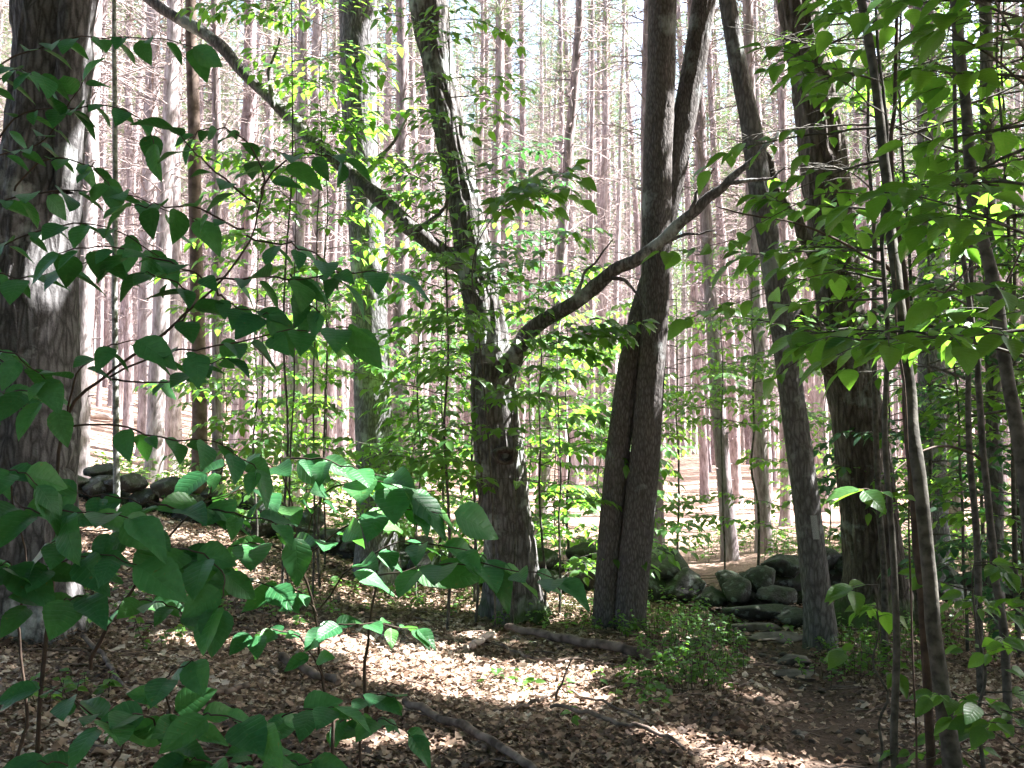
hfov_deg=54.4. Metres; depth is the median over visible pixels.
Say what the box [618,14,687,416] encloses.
pine tree
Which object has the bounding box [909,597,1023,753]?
broadleaf sapling
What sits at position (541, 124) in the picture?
pine tree
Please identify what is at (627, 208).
pine tree
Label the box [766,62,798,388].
pine tree
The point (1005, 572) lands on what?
broadleaf sapling
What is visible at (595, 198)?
pine tree
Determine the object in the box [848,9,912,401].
pine tree
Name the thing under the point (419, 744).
lone sprout
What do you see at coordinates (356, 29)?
oak tree
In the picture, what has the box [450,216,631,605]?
beech sapling
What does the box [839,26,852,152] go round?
pine tree
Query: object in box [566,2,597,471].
pine tree
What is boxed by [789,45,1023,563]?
understory tree
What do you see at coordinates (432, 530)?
beech sapling
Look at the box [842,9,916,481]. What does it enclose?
pine tree
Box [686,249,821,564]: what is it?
beech sapling
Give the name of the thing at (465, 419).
pine tree
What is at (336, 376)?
pine tree
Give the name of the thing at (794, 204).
pine tree
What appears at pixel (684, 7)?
sky
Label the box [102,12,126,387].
pine tree
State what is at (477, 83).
pine tree
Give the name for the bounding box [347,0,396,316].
pine tree
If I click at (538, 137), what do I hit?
pine tree
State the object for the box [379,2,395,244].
pine tree
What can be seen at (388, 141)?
pine tree
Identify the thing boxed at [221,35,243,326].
pine tree
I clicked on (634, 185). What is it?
pine tree
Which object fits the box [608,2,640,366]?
pine tree
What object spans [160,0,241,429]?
pine tree
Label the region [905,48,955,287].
pine tree
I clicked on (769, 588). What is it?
stone wall
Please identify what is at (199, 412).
young tree
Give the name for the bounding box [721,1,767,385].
pine tree
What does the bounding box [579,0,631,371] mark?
pine tree
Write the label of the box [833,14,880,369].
pine tree
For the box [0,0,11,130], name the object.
pine tree
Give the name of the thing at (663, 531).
beech sapling
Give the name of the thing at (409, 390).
pine tree
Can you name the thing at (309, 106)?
pine tree
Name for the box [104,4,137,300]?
pine tree
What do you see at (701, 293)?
pine tree
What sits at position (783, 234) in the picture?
pine tree
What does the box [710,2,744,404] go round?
pine tree
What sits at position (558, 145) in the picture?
pine tree
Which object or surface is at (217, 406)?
pine tree
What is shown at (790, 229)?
pine tree
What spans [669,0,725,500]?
pine tree
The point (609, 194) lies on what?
pine tree
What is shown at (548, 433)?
beech sapling
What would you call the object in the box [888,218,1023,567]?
understory tree
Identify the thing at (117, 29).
pine tree
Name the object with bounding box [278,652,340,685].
fallen branch
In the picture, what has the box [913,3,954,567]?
shade tree
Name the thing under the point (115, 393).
lichened sapling
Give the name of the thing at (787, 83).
pine tree
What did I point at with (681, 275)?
pine forest
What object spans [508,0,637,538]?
pine tree
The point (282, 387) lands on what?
pine tree
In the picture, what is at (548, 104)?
pine tree
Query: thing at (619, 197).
pine tree
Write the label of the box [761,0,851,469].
pine tree
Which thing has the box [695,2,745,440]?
pine tree
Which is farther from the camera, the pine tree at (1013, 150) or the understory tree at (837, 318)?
the pine tree at (1013, 150)
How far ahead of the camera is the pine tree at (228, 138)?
37.24 m
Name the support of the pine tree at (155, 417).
on the ground
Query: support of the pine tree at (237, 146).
on the ground
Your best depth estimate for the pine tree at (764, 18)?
27.49 m
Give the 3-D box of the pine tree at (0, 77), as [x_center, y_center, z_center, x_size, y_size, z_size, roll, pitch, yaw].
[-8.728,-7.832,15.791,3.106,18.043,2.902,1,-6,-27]
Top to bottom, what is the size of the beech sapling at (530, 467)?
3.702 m
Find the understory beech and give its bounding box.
[31,117,430,753]
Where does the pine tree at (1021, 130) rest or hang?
on the ground
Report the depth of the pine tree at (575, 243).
42.97 m
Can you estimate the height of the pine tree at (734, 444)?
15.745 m
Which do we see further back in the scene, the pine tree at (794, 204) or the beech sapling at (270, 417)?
the pine tree at (794, 204)
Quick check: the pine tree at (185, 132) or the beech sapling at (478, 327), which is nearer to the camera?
the beech sapling at (478, 327)
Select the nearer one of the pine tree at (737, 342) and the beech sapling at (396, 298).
the beech sapling at (396, 298)
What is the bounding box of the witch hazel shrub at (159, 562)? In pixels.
[0,462,311,756]
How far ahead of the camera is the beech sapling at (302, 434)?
11.16 m
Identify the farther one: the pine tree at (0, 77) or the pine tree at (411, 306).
the pine tree at (411, 306)
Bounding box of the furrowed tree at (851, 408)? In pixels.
[767,0,914,634]
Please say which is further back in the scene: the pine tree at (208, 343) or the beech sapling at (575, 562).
the pine tree at (208, 343)
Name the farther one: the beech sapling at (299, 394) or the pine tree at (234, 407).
the pine tree at (234, 407)
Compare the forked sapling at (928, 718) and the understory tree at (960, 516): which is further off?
the understory tree at (960, 516)
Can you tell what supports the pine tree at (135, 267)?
on the ground
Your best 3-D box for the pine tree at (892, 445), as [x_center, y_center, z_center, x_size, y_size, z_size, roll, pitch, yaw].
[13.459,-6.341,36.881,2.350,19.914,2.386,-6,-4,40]
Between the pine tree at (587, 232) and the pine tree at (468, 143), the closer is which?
the pine tree at (587, 232)
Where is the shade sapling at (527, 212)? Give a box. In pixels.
[470,135,586,601]
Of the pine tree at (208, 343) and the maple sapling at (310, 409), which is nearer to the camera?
the maple sapling at (310, 409)
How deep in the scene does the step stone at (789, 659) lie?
8.28 m
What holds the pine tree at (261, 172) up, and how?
on the ground
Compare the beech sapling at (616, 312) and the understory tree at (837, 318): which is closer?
the understory tree at (837, 318)
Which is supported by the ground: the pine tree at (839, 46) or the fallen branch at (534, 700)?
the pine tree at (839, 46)
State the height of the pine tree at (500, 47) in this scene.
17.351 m
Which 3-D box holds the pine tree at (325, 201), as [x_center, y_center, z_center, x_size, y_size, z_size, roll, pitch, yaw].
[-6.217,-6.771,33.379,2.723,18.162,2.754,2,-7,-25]
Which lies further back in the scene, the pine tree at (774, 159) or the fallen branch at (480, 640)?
the pine tree at (774, 159)
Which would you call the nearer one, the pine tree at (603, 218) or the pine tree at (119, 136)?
the pine tree at (603, 218)
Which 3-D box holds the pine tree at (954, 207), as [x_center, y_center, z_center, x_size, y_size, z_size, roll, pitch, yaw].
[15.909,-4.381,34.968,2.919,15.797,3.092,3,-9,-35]
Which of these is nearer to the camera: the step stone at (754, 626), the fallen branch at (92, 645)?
the fallen branch at (92, 645)
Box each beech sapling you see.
[132,139,346,572]
[161,305,285,499]
[169,253,342,505]
[207,255,415,566]
[217,287,393,519]
[237,0,425,588]
[242,290,349,480]
[280,154,511,600]
[317,0,551,629]
[354,294,538,548]
[354,318,480,560]
[355,151,576,623]
[392,307,538,534]
[416,273,607,556]
[446,305,698,613]
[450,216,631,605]
[508,272,614,572]
[510,310,618,537]
[530,344,721,559]
[555,299,689,498]
[572,372,712,535]
[610,295,761,550]
[663,246,791,568]
[679,307,840,542]
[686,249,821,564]
[740,270,910,543]
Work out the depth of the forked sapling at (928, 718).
4.58 m
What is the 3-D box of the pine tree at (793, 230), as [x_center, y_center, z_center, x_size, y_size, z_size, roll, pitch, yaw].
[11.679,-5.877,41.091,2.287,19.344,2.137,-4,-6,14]
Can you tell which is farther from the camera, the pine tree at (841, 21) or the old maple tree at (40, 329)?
the pine tree at (841, 21)
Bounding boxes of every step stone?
[729,622,779,631]
[748,631,802,643]
[774,668,818,679]
[777,654,811,665]
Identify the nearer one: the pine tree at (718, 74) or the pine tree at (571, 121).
the pine tree at (571, 121)
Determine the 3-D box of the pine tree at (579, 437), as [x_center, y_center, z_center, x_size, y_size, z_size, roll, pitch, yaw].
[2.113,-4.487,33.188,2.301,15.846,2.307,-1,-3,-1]
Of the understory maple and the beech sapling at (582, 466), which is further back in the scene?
the beech sapling at (582, 466)
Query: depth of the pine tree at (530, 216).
38.65 m
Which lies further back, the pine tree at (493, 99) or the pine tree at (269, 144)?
the pine tree at (493, 99)
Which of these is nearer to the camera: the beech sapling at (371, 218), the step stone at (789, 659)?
the step stone at (789, 659)
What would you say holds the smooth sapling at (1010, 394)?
on the ground
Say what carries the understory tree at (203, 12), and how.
on the ground
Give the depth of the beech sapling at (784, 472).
15.50 m
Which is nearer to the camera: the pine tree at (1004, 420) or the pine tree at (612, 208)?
the pine tree at (1004, 420)
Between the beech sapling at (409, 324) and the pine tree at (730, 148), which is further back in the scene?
the pine tree at (730, 148)
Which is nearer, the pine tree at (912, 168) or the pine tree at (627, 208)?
the pine tree at (912, 168)
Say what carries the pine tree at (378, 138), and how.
on the ground
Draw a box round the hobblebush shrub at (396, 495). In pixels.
[156,453,589,754]
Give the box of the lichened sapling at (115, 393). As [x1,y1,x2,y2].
[111,0,119,532]
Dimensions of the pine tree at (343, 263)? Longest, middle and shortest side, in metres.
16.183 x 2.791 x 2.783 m
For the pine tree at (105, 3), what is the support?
on the ground
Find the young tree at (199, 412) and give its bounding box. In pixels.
[185,0,206,493]
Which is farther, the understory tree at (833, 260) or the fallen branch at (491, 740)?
the understory tree at (833, 260)
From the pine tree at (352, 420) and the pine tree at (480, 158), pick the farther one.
the pine tree at (352, 420)
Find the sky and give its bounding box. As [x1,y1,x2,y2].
[2,0,1022,426]
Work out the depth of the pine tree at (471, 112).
31.57 m
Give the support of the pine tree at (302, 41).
on the ground
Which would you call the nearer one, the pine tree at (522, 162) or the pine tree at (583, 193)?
the pine tree at (522, 162)
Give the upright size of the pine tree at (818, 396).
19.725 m
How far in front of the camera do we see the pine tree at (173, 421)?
16.52 m
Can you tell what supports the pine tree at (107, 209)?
on the ground
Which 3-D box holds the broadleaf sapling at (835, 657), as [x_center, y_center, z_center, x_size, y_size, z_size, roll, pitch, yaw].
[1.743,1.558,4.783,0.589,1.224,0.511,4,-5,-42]
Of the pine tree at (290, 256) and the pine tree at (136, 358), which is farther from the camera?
the pine tree at (136, 358)
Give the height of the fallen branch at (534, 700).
0.371 m
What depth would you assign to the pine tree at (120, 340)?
25.65 m
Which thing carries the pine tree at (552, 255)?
on the ground
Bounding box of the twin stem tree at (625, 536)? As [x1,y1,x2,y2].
[592,0,715,632]
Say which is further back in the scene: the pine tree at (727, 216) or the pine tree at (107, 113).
the pine tree at (727, 216)
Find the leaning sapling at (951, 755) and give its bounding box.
[857,0,962,767]
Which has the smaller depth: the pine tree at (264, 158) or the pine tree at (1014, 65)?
the pine tree at (264, 158)
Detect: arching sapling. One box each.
[471,159,597,630]
[511,318,659,622]
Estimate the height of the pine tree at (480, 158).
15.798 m
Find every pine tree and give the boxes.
[0,0,10,138]
[0,0,11,117]
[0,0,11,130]
[0,0,11,141]
[0,0,201,478]
[0,3,10,136]
[0,5,10,125]
[0,7,7,142]
[0,7,11,132]
[0,9,10,117]
[0,27,10,132]
[92,0,141,362]
[93,0,141,330]
[94,0,254,482]
[95,0,165,321]
[95,1,125,407]
[95,2,122,325]
[96,0,248,456]
[97,0,161,429]
[97,1,160,406]
[97,3,134,337]
[98,3,145,339]
[99,0,247,472]
[100,1,166,415]
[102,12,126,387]
[103,2,142,313]
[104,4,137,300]
[108,0,235,423]
[120,1,166,292]
[121,11,144,387]
[124,1,144,344]
[124,10,209,353]
[132,0,208,307]
[132,35,161,390]
[133,1,189,318]
[135,2,188,288]
[137,2,185,218]
[153,0,263,491]
[154,0,334,473]
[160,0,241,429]
[160,0,242,316]
[181,0,243,353]
[181,56,188,400]
[181,117,191,400]
[182,0,207,402]
[183,9,241,320]
[184,1,240,426]
[201,32,240,289]
[202,0,260,412]
[208,0,324,459]
[211,0,296,447]
[211,24,239,393]
[221,0,348,506]
[221,1,262,303]
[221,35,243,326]
[222,3,294,394]
[226,0,311,450]
[227,2,264,283]
[228,2,292,359]
[228,46,260,338]
[232,0,384,499]
[236,1,293,313]
[236,2,311,431]
[239,2,263,390]
[256,0,345,456]
[256,4,309,424]
[258,0,331,430]
[261,54,290,416]
[273,5,312,356]
[274,0,337,377]
[279,20,293,312]
[290,0,350,478]
[291,0,376,448]
[293,0,350,457]
[309,0,350,367]
[309,16,348,260]
[310,6,331,424]
[311,0,494,527]
[322,0,396,380]
[328,48,382,450]
[328,184,347,430]
[328,198,350,364]
[328,203,351,434]
[337,0,442,392]
[346,258,351,435]
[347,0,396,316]
[377,0,448,488]
[377,1,443,449]
[377,4,395,257]
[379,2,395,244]
[379,9,461,424]
[381,1,490,486]
[381,4,462,477]
[383,18,396,284]
[392,27,445,392]
[392,89,419,273]
[395,2,450,300]
[418,1,460,456]
[419,1,473,468]
[421,0,566,350]
[427,156,459,450]
[430,42,476,437]
[435,57,473,450]
[439,1,474,459]
[440,31,470,453]
[440,85,471,449]
[443,0,517,389]
[448,0,528,297]
[454,1,490,323]
[456,1,493,384]
[462,7,483,173]
[463,0,563,364]
[469,0,535,368]
[471,0,575,454]
[473,29,532,238]
[489,0,524,312]
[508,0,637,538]
[510,0,584,474]
[510,81,554,386]
[510,87,539,464]
[512,41,538,459]
[512,73,543,364]
[512,86,538,359]
[512,114,551,459]
[514,11,566,386]
[524,0,576,478]
[524,0,623,484]
[524,23,586,410]
[525,1,576,482]
[527,47,567,353]
[528,0,572,363]
[531,0,598,498]
[545,22,609,478]
[554,0,641,492]
[558,0,629,513]
[558,110,584,437]
[560,0,739,545]
[565,0,637,465]
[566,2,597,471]
[567,107,584,317]
[569,0,608,485]
[573,81,585,392]
[574,0,639,401]
[577,64,614,367]
[578,65,612,361]
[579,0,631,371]
[594,0,642,406]
[594,53,639,343]
[597,0,685,382]
[601,82,633,372]
[607,0,771,561]
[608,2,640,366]
[611,91,639,356]
[612,104,640,316]
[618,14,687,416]
[662,80,684,424]
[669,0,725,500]
[670,87,734,464]
[671,0,751,503]
[675,6,750,415]
[676,13,717,471]
[681,0,807,553]
[683,152,699,390]
[693,38,749,407]
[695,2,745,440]
[699,0,814,508]
[700,15,750,407]
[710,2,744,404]
[711,114,751,464]
[714,125,751,397]
[717,72,768,406]
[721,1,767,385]
[722,78,751,445]
[723,0,797,482]
[724,6,774,364]
[726,2,829,403]
[727,18,773,414]
[729,0,838,526]
[731,0,795,487]
[737,0,812,404]
[757,0,888,512]
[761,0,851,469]
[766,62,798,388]
[767,25,813,290]
[773,44,804,392]
[787,4,829,405]
[787,51,831,398]
[797,0,915,324]
[821,2,861,177]
[823,0,894,368]
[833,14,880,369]
[834,41,890,364]
[837,26,895,427]
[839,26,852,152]
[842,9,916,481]
[845,16,897,470]
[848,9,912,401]
[854,5,977,539]
[870,11,917,378]
[870,107,906,410]
[871,44,896,396]
[873,45,916,414]
[885,113,914,398]
[887,65,949,467]
[892,21,965,388]
[893,6,968,496]
[897,4,1021,520]
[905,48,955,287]
[915,2,960,256]
[936,5,971,404]
[937,51,977,459]
[939,2,1023,552]
[945,2,1022,506]
[971,2,1021,432]
[976,2,1023,484]
[977,2,1023,324]
[1000,19,1022,364]
[1002,3,1023,223]
[1002,51,1023,205]
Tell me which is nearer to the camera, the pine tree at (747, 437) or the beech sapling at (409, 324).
the beech sapling at (409, 324)
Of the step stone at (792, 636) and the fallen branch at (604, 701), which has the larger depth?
the step stone at (792, 636)
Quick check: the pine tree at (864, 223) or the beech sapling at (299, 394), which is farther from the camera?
the pine tree at (864, 223)
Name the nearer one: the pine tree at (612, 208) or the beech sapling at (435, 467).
the beech sapling at (435, 467)
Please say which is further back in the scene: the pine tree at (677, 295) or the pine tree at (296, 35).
the pine tree at (677, 295)
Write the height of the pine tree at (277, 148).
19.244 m
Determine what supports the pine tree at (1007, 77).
on the ground
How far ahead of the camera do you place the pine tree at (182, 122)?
19.47 m
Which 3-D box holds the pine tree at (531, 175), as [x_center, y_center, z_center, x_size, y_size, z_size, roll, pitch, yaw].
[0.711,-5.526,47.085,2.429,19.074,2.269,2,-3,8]
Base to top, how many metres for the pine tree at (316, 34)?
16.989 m
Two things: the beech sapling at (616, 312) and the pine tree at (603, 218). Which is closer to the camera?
the beech sapling at (616, 312)
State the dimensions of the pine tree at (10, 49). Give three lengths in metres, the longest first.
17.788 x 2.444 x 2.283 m
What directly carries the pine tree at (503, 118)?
on the ground
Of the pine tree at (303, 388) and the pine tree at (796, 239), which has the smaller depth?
the pine tree at (303, 388)
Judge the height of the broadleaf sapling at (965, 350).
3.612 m
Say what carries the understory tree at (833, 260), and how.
on the ground
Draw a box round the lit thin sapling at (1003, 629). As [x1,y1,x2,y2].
[894,39,1023,724]
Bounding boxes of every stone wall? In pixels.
[78,463,730,606]
[715,547,1021,626]
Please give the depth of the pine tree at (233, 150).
43.18 m
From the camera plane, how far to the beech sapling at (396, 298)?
9.73 m
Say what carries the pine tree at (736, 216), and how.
on the ground
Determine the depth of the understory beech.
2.23 m
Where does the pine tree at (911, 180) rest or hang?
on the ground
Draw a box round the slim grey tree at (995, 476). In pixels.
[979,2,1005,637]
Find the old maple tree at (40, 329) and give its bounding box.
[0,0,98,644]
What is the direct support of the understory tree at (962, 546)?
on the ground
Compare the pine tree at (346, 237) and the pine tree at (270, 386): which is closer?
the pine tree at (270, 386)
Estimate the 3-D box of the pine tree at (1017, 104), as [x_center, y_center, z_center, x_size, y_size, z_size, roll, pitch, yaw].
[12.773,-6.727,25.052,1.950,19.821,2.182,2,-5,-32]
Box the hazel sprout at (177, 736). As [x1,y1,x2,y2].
[0,659,371,767]
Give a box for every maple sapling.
[220,105,404,582]
[221,0,426,600]
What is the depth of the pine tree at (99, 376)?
27.77 m
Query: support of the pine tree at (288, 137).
on the ground
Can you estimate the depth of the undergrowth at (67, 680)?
6.88 m
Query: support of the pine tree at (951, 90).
on the ground
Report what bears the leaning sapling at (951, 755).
on the ground
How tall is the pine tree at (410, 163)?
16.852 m
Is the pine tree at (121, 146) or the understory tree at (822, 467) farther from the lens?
the pine tree at (121, 146)
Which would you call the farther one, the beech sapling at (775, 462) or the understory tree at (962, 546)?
the beech sapling at (775, 462)
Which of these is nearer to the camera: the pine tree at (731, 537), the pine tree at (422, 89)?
the pine tree at (731, 537)
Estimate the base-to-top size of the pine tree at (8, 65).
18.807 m
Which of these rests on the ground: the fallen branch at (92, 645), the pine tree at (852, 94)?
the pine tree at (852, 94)
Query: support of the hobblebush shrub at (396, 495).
on the ground
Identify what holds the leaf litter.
on the ground
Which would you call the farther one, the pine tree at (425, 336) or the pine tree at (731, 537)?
the pine tree at (425, 336)
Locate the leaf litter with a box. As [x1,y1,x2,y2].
[0,495,1023,767]
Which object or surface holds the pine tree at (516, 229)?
on the ground
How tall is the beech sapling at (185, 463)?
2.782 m
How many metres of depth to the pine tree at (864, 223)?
24.87 m
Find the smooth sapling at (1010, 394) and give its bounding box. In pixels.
[950,1,1023,554]
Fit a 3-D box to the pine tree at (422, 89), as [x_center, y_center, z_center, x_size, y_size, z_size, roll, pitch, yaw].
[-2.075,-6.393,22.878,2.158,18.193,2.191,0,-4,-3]
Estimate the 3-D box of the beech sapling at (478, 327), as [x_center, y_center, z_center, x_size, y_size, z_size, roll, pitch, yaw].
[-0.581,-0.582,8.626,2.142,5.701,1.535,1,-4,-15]
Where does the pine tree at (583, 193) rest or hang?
on the ground
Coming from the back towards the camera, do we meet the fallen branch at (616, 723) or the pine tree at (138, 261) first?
the pine tree at (138, 261)
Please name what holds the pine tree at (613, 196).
on the ground
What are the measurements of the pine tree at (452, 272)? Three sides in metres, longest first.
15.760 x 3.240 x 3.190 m
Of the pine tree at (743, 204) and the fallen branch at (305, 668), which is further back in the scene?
the pine tree at (743, 204)
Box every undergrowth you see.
[25,568,866,725]
[90,450,1019,570]
[490,584,1023,696]
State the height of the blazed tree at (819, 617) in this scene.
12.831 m
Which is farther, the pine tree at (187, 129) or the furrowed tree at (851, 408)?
the pine tree at (187, 129)
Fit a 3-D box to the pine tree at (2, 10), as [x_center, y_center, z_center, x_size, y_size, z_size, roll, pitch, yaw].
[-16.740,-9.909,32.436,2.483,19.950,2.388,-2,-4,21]
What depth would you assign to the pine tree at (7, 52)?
34.35 m
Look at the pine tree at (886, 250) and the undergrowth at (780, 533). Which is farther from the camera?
the pine tree at (886, 250)
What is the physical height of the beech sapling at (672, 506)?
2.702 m
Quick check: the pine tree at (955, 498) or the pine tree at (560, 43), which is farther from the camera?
the pine tree at (560, 43)
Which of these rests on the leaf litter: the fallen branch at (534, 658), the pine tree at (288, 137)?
the fallen branch at (534, 658)
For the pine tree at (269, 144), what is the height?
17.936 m
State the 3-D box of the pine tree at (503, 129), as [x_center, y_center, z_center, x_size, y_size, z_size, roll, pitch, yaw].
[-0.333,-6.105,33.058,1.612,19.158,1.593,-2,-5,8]
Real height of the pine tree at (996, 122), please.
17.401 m
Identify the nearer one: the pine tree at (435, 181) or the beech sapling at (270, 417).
the beech sapling at (270, 417)
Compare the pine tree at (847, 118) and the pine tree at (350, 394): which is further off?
the pine tree at (350, 394)
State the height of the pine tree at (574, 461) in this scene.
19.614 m
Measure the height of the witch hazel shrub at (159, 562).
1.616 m
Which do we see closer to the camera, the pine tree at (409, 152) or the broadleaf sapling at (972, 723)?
the broadleaf sapling at (972, 723)
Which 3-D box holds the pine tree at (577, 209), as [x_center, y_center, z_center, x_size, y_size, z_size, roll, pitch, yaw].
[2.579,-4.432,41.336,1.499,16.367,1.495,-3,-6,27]
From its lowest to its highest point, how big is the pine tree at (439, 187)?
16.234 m
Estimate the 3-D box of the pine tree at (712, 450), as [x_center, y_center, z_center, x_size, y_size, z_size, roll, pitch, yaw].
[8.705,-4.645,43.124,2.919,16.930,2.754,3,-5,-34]
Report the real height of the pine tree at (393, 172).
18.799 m
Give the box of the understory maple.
[0,35,222,447]
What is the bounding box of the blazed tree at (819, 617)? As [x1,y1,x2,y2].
[719,0,839,651]
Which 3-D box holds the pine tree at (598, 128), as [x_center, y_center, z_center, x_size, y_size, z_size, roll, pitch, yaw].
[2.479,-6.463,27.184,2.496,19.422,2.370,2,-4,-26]
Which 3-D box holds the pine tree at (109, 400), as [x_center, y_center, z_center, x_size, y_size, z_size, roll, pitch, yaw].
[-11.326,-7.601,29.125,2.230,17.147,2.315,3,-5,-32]
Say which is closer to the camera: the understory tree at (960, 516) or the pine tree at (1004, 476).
the understory tree at (960, 516)
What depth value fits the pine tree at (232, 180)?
43.43 m
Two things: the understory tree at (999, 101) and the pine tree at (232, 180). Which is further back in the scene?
the pine tree at (232, 180)
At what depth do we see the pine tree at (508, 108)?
23.00 m
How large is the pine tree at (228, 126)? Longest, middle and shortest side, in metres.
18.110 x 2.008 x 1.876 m
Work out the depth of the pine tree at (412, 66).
19.79 m
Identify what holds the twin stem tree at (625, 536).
on the ground
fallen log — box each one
[91,413,136,423]
[504,623,682,663]
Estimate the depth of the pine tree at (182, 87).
36.82 m
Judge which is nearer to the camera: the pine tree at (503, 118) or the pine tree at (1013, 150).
the pine tree at (503, 118)
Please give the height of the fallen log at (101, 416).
0.318 m
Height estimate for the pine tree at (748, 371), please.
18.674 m
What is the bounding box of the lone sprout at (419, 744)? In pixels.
[326,692,430,767]
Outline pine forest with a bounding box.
[1,21,1021,460]
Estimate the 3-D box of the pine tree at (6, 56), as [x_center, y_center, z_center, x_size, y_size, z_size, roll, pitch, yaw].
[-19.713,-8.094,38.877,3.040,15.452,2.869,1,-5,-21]
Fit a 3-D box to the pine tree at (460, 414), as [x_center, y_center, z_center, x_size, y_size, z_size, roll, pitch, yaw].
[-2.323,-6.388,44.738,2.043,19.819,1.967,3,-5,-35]
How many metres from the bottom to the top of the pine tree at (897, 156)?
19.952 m
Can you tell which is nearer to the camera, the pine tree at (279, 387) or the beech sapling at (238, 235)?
the beech sapling at (238, 235)
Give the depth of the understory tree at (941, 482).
9.55 m
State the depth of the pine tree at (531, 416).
40.23 m
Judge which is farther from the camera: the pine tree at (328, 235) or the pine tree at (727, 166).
the pine tree at (328, 235)
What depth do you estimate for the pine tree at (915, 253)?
40.52 m
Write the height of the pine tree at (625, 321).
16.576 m
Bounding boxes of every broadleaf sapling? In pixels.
[640,192,980,767]
[691,0,922,767]
[767,0,1023,398]
[823,579,921,767]
[878,539,1023,767]
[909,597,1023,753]
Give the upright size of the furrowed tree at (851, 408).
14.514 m
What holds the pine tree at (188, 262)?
on the ground
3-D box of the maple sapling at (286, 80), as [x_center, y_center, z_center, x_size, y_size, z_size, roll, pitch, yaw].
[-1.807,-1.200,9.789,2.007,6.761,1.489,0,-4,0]
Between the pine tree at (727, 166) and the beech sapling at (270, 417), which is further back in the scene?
the pine tree at (727, 166)
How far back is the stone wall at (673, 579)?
11.80 m
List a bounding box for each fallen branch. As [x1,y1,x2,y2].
[80,633,124,687]
[208,682,249,694]
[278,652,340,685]
[402,697,537,767]
[468,631,494,649]
[486,639,626,662]
[493,658,571,711]
[550,703,686,750]
[563,689,646,721]
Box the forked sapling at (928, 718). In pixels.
[716,17,975,767]
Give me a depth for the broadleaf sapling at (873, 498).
3.98 m
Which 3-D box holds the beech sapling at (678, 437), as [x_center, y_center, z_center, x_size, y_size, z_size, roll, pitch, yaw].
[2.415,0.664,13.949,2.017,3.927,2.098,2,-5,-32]
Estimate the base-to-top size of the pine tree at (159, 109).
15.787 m
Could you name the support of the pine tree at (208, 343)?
on the ground
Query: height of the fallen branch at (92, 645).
0.107 m
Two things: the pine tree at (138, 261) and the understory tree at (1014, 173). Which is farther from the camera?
the pine tree at (138, 261)
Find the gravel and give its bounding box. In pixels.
[688,605,989,767]
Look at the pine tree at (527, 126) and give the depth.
42.77 m
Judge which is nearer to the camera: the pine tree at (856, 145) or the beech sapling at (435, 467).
the beech sapling at (435, 467)
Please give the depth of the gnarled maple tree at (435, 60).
9.56 m
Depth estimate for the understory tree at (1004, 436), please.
14.11 m
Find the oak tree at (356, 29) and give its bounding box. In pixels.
[338,0,401,587]
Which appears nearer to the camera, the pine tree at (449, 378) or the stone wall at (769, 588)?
the stone wall at (769, 588)
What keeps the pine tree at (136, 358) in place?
on the ground
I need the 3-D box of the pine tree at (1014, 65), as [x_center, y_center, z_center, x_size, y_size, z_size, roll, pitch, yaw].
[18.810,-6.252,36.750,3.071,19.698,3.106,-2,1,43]
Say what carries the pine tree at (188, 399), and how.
on the ground
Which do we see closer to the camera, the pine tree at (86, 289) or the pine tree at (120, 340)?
the pine tree at (86, 289)
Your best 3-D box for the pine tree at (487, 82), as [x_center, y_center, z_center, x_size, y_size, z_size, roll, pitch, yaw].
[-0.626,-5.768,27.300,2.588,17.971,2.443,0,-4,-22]
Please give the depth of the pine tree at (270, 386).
25.00 m
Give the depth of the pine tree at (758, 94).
21.84 m
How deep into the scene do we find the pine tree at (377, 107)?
23.77 m
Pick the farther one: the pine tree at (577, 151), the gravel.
the pine tree at (577, 151)
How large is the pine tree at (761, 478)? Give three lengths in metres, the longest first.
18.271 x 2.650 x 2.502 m
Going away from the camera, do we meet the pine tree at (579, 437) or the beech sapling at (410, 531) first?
the beech sapling at (410, 531)
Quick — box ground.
[0,371,1023,767]
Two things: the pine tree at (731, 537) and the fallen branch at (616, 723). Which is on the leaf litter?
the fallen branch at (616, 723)
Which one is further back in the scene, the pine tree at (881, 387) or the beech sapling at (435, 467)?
the pine tree at (881, 387)
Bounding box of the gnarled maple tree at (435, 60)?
[143,0,785,626]
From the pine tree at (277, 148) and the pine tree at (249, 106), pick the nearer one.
the pine tree at (249, 106)
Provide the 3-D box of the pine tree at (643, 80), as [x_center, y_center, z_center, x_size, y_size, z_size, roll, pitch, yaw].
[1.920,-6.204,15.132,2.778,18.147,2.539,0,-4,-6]
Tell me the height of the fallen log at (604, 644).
0.125 m
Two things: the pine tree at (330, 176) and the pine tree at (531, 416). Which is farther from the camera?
the pine tree at (531, 416)
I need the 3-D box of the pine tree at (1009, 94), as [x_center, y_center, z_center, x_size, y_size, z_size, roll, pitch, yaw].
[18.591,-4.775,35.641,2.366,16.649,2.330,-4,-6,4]
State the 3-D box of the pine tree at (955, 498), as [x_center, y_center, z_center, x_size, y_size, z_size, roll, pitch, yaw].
[6.361,-6.578,15.937,2.248,18.852,2.504,-1,-4,7]
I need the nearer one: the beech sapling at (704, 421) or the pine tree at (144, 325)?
the beech sapling at (704, 421)
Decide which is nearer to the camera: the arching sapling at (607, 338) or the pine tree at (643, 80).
the arching sapling at (607, 338)
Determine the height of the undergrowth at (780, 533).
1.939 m
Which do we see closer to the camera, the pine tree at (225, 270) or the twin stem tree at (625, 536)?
the twin stem tree at (625, 536)
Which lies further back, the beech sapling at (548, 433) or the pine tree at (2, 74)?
the pine tree at (2, 74)
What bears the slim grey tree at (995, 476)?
on the ground
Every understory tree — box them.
[174,0,409,583]
[689,19,1023,657]
[745,0,1023,636]
[765,0,1023,695]
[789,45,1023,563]
[807,295,980,531]
[824,1,1023,616]
[831,1,1023,657]
[831,211,1023,650]
[879,245,1023,624]
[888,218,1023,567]
[952,210,1022,496]

